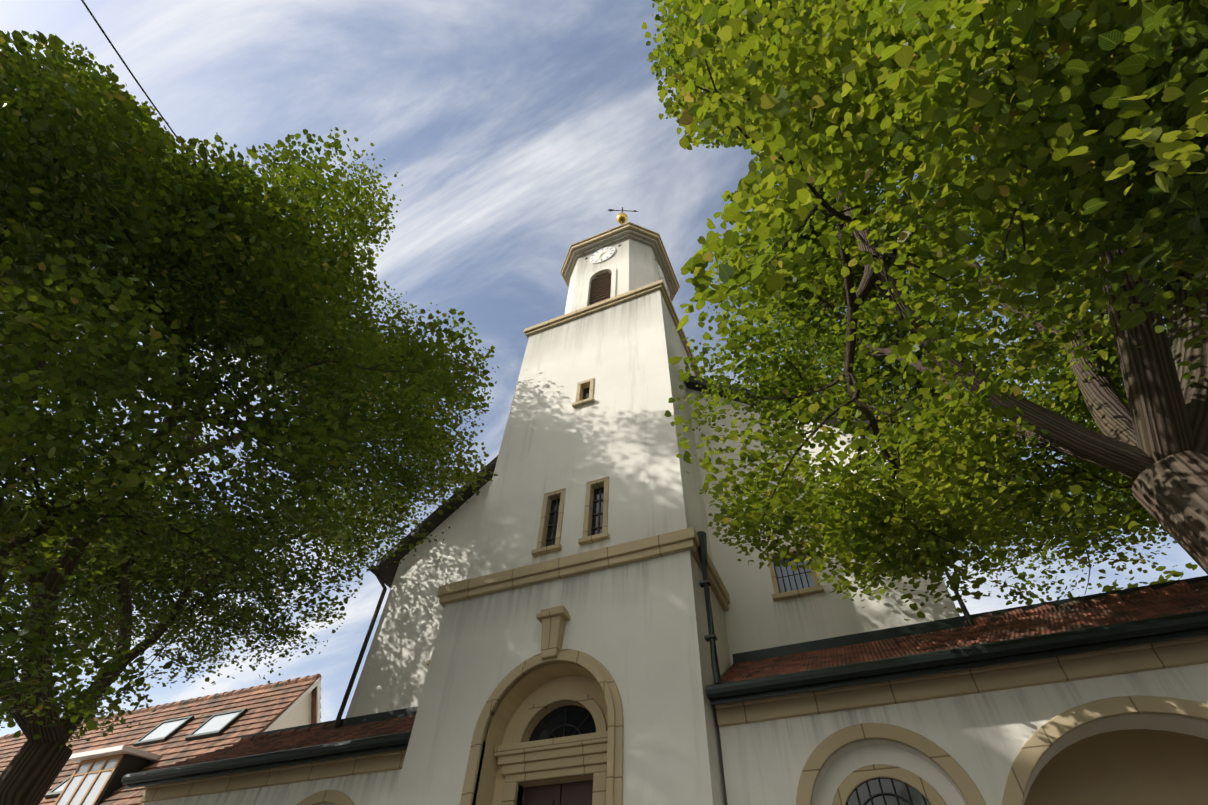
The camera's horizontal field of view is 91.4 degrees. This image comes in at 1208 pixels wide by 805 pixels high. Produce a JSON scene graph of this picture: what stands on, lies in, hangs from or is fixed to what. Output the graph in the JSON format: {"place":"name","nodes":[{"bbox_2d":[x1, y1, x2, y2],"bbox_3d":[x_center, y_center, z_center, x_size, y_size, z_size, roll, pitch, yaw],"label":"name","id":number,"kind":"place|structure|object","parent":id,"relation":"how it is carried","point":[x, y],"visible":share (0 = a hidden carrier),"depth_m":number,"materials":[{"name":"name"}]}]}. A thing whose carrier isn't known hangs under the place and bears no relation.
{"place":"outdoors","nodes":[
{"label":"outdoors","id":0,"kind":"place"},
{"bbox_2d":[0,679,320,804],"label":"house roof tiles","id":1,"kind":"object","parent":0,"point":[266,708],"visible":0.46,"depth_m":17.45,"materials":[{"name":"orange tile"}]},
{"bbox_2d":[95,754,150,804],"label":"house dormer cheeks","id":2,"kind":"object","parent":1,"relation":"on","point":[129,764],"visible":0.14,"depth_m":15.40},
{"bbox_2d":[53,754,124,804],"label":"dormer window frame","id":3,"kind":"object","parent":2,"relation":"attached to","point":[107,759],"visible":0.94,"depth_m":15.44,"materials":[{"name":"beige wood"}]},
{"bbox_2d":[56,758,118,804],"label":"dormer glass","id":4,"kind":"object","parent":3,"relation":"in","point":[83,789],"visible":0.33,"depth_m":15.33,"materials":[{"name":"white glass"}]},
{"bbox_2d":[68,745,161,762],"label":"dormer roof","id":5,"kind":"structure","parent":2,"relation":"on","point":[100,753],"depth_m":15.68,"materials":[{"name":"white paint"}]},
{"bbox_2d":[44,708,247,798],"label":"skylight frames","id":6,"kind":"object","parent":1,"relation":"attached to","point":[139,742],"visible":0.67,"depth_m":17.01,"materials":[{"name":"grey metal"}]},
{"bbox_2d":[53,712,238,791],"bbox_3d":[-12.746,9.770,16.604,4.450,2.132,1.254,-17,-53,16],"label":"skylight glass","id":7,"kind":"object","parent":6,"relation":"in","point":[216,723],"visible":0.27,"depth_m":17.10,"materials":[{"name":"white glass"}]},
{"bbox_2d":[0,674,321,739],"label":"roof ridge tiles","id":8,"kind":"object","parent":1,"relation":"on","point":[232,693],"visible":0.4,"depth_m":18.94,"materials":[{"name":"orange tile"}]},
{"bbox_2d":[81,0,311,275],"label":"overhead cable","id":9,"kind":"object","parent":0,"point":[108,39],"visible":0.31,"depth_m":6.96,"materials":[{"name":"black metal"}]},
{"bbox_2d":[0,30,498,804],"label":"tree","id":10,"kind":"object","parent":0,"point":[292,264],"depth_m":7.45,"materials":[{"name":"green plant"}]},
{"bbox_2d":[121,706,417,788],"bbox_3d":[-5.582,6.387,11.175,6.450,1.570,2.075,-17,-53,16],"label":"wing gutter","id":11,"kind":"object","parent":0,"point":[347,749],"visible":0.65,"depth_m":10.12,"materials":[{"name":"black metal"}]},
{"bbox_2d":[141,769,401,804],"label":"wing wall","id":12,"kind":"structure","parent":0,"point":[381,790],"depth_m":9.77,"materials":[{"name":"white paint"}]},
{"bbox_2d":[140,749,406,804],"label":"wing trim","id":13,"kind":"structure","parent":12,"relation":"attached to","point":[370,763],"depth_m":10.03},
{"bbox_2d":[133,715,415,783],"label":"wing roof tiles","id":14,"kind":"object","parent":12,"relation":"on","point":[366,730],"visible":0.46,"depth_m":11.33,"materials":[{"name":"brown tile"}]},
{"bbox_2d":[238,722,339,743],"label":"roof ridge","id":15,"kind":"structure","parent":0,"point":[289,732],"depth_m":12.76,"materials":[{"name":"brown tile"}]},
{"bbox_2d":[392,550,730,804],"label":"tower base wall","id":16,"kind":"structure","parent":0,"point":[648,647],"depth_m":9.01,"materials":[{"name":"white paint"}]},
{"bbox_2d":[466,290,712,578],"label":"tower wall","id":17,"kind":"structure","parent":0,"point":[624,437],"depth_m":13.17,"materials":[{"name":"white paint"}]},
{"bbox_2d":[531,378,609,555],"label":"window frames","id":18,"kind":"structure","parent":17,"relation":"attached to","point":[587,537],"depth_m":11.71,"materials":[{"name":"beige stone"}]},
{"bbox_2d":[545,387,603,546],"bbox_3d":[-0.476,1.198,13.037,1.280,4.850,0.020,-17,-53,16],"label":"tower window glass","id":19,"kind":"object","parent":18,"relation":"in","point":[596,495],"visible":0.29,"depth_m":11.79,"materials":[{"name":"black glass"}]},
{"bbox_2d":[546,487,603,544],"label":"window bars","id":20,"kind":"object","parent":18,"relation":"attached to","point":[556,511],"visible":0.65,"depth_m":11.74,"materials":[{"name":"black metal"}]},
{"bbox_2d":[524,280,702,377],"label":"cornice","id":21,"kind":"structure","parent":17,"relation":"attached to","point":[601,305],"depth_m":17.32,"materials":[{"name":"beige stone"}]},
{"bbox_2d":[565,238,669,313],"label":"belfry wall","id":22,"kind":"structure","parent":21,"relation":"on","point":[634,263],"depth_m":20.03,"materials":[{"name":"white paint"}]},
{"bbox_2d":[582,266,616,307],"bbox_3d":[0.517,-2.534,20.037,3.320,2.710,3.320,-17,-53,16],"label":"window surround","id":23,"kind":"object","parent":22,"relation":"attached to","point":[587,286],"visible":0.25,"depth_m":19.28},
{"bbox_2d":[589,272,611,304],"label":"belfry louvres","id":24,"kind":"object","parent":22,"relation":"in","point":[601,287],"visible":0.15,"depth_m":19.31,"materials":[{"name":"brown wood"}]},
{"bbox_2d":[561,222,679,300],"bbox_3d":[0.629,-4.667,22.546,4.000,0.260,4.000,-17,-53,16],"label":"cornice","id":25,"kind":"structure","parent":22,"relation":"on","point":[614,231],"depth_m":21.50,"materials":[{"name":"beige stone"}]},
{"bbox_2d":[585,244,667,290],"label":"clock marks","id":26,"kind":"object","parent":22,"relation":"on","point":[612,253],"visible":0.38,"depth_m":21.02,"materials":[{"name":"black metal"}]},
{"bbox_2d":[589,247,666,288],"bbox_3d":[0.596,-4.039,21.808,3.069,1.000,3.069,18,-51,-12],"label":"clock face","id":27,"kind":"object","parent":22,"relation":"attached to","point":[596,256],"visible":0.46,"depth_m":20.87},
{"bbox_2d":[0,0,1206,736],"label":"sky","id":28,"kind":"structure","parent":0,"point":[511,131],"materials":[{"name":"blue"}]},
{"bbox_2d":[381,375,894,557],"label":"nave roof tiles","id":29,"kind":"object","parent":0,"point":[497,456],"depth_m":15.69,"materials":[{"name":"brown tile"}]},
{"bbox_2d":[346,388,959,717],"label":"church wall","id":30,"kind":"structure","parent":0,"point":[394,672],"depth_m":12.49,"materials":[{"name":"white paint"}]},
{"bbox_2d":[426,546,823,665],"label":"nave window frames","id":31,"kind":"structure","parent":30,"relation":"attached to","point":[815,589],"depth_m":10.49,"materials":[{"name":"beige stone"}]},
{"bbox_2d":[774,555,814,592],"bbox_3d":[0.126,4.267,11.922,8.020,0.820,0.020,-17,-53,16],"label":"window pane","id":32,"kind":"structure","parent":31,"relation":"in","point":[792,580],"depth_m":10.87,"materials":[{"name":"glass"}]},
{"bbox_2d":[778,558,810,591],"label":"window bars","id":33,"kind":"object","parent":31,"relation":"attached to","point":[799,573],"visible":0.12,"depth_m":10.80,"materials":[{"name":"grey metal"}]},
{"bbox_2d":[186,292,1190,803],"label":"runoff stains","id":34,"kind":"object","parent":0,"point":[618,612],"visible":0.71,"depth_m":9.89,"materials":[{"name":"white paint"}]},
{"bbox_2d":[846,777,926,804],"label":"window bars","id":35,"kind":"object","parent":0,"point":[882,793],"visible":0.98,"depth_m":6.84,"materials":[{"name":"black metal"}]},
{"bbox_2d":[847,778,930,804],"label":"window glass","id":36,"kind":"object","parent":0,"point":[887,787],"visible":0.76,"depth_m":6.87,"materials":[{"name":"grey glass"}]},
{"bbox_2d":[642,0,1207,620],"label":"tree","id":37,"kind":"object","parent":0,"point":[1078,78],"depth_m":5.37,"materials":[{"name":"green plant"}]},
{"bbox_2d":[719,663,1207,804],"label":"wing wall","id":38,"kind":"structure","parent":0,"point":[767,767],"depth_m":6.89,"materials":[{"name":"white paint"}]},
{"bbox_2d":[706,575,1207,705],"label":"wing gutter","id":39,"kind":"object","parent":38,"relation":"attached to","point":[1169,625],"visible":0.87,"depth_m":7.14,"materials":[{"name":"black metal"}]},
{"bbox_2d":[711,587,1207,699],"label":"wing roof tiles","id":40,"kind":"object","parent":38,"relation":"on","point":[1126,611],"visible":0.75,"depth_m":8.05,"materials":[{"name":"red tile"}]},
{"bbox_2d":[715,635,1207,804],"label":"wing trim","id":41,"kind":"structure","parent":38,"relation":"attached to","point":[1041,741],"depth_m":6.89,"materials":[{"name":"beige stone"}]},
{"bbox_2d":[965,579,1207,625],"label":"roof ridge","id":42,"kind":"structure","parent":0,"point":[1106,599],"depth_m":8.50,"materials":[{"name":"red tile"}]},
{"bbox_2d":[1024,729,1207,804],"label":"archway recess","id":43,"kind":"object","parent":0,"point":[1140,767],"depth_m":7.17,"materials":[{"name":"beige paint"}]},
{"label":"ground","id":44,"kind":"structure","parent":0,"visible":0},
{"bbox_2d":[270,692,310,730],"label":"house wall","id":45,"kind":"structure","parent":44,"relation":"on","point":[299,714],"depth_m":17.05,"materials":[{"name":"beige paint"}]},
{"bbox_2d":[263,677,320,731],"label":"house verge boards","id":46,"kind":"object","parent":45,"relation":"attached to","point":[317,682],"visible":0.5,"depth_m":17.27,"materials":[{"name":"white wood"}]},
{"bbox_2d":[437,527,729,804],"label":"stone trim","id":47,"kind":"structure","parent":44,"relation":"on","point":[598,754],"depth_m":8.91,"materials":[{"name":"beige stone"}]},
{"bbox_2d":[523,780,592,804],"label":"door","id":48,"kind":"structure","parent":47,"relation":"attached to","point":[576,793],"depth_m":8.28,"materials":[{"name":"brown wood"}]},
{"bbox_2d":[529,705,595,740],"bbox_3d":[-0.588,4.902,8.948,1.240,0.580,0.020,-17,-53,16],"label":"fanlight glass","id":49,"kind":"object","parent":47,"relation":"attached to","point":[576,716],"visible":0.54,"depth_m":8.98,"materials":[{"name":"black glass"}]},
{"bbox_2d":[540,706,590,738],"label":"window bars","id":50,"kind":"object","parent":49,"relation":"attached to","point":[554,729],"visible":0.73,"depth_m":8.90,"materials":[{"name":"black metal"}]},
{"bbox_2d":[697,531,720,684],"bbox_3d":[1.591,3.062,9.012,0.200,2.574,0.225,-17,-53,16],"label":"downpipe","id":51,"kind":"object","parent":47,"relation":"attached to","point":[711,637],"visible":0.92,"depth_m":8.96,"materials":[{"name":"metal"}]},
{"bbox_2d":[333,376,974,727],"bbox_3d":[4.917,10.507,21.313,13.210,9.870,24.670,-17,-53,16],"label":"rain gutter","id":52,"kind":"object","parent":44,"relation":"on","point":[383,574],"depth_m":15.37,"materials":[{"name":"black metal"}]},
{"bbox_2d":[1102,563,1197,591],"bbox_3d":[13.919,8.976,11.721,7.933,10.500,6.733,-17,-53,16],"label":"tree","id":53,"kind":"object","parent":44,"relation":"on","point":[1161,579],"depth_m":13.83,"materials":[{"name":"green plant"}]},
{"bbox_3d":[0.708,-6.175,24.321,3.840,4.400,3.840,-17,-53,16],"label":"belfry","id":54,"kind":"object","parent":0,"visible":0},
{"bbox_3d":[0.820,-8.310,26.834,0.061,2.800,0.070,-17,-53,16],"label":"weather vane rod","id":55,"kind":"object","parent":54,"relation":"on","visible":0},
{"bbox_2d":[616,213,627,223],"bbox_3d":[0.825,-8.408,26.948,0.520,0.598,0.520,-17,-53,16],"label":"finial ball","id":56,"kind":"object","parent":55,"relation":"attached to","point":[620,217],"visible":0.92,"depth_m":26.74,"materials":[{"name":"gold metal"}]},
{"bbox_2d":[608,208,637,212],"bbox_3d":[0.894,-8.882,27.533,1.402,0.610,0.569,19,-51,-13],"label":"weather vane","id":57,"kind":"object","parent":55,"relation":"attached to","point":[610,210],"visible":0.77,"depth_m":27.61,"materials":[{"name":"black metal"}]}
]}

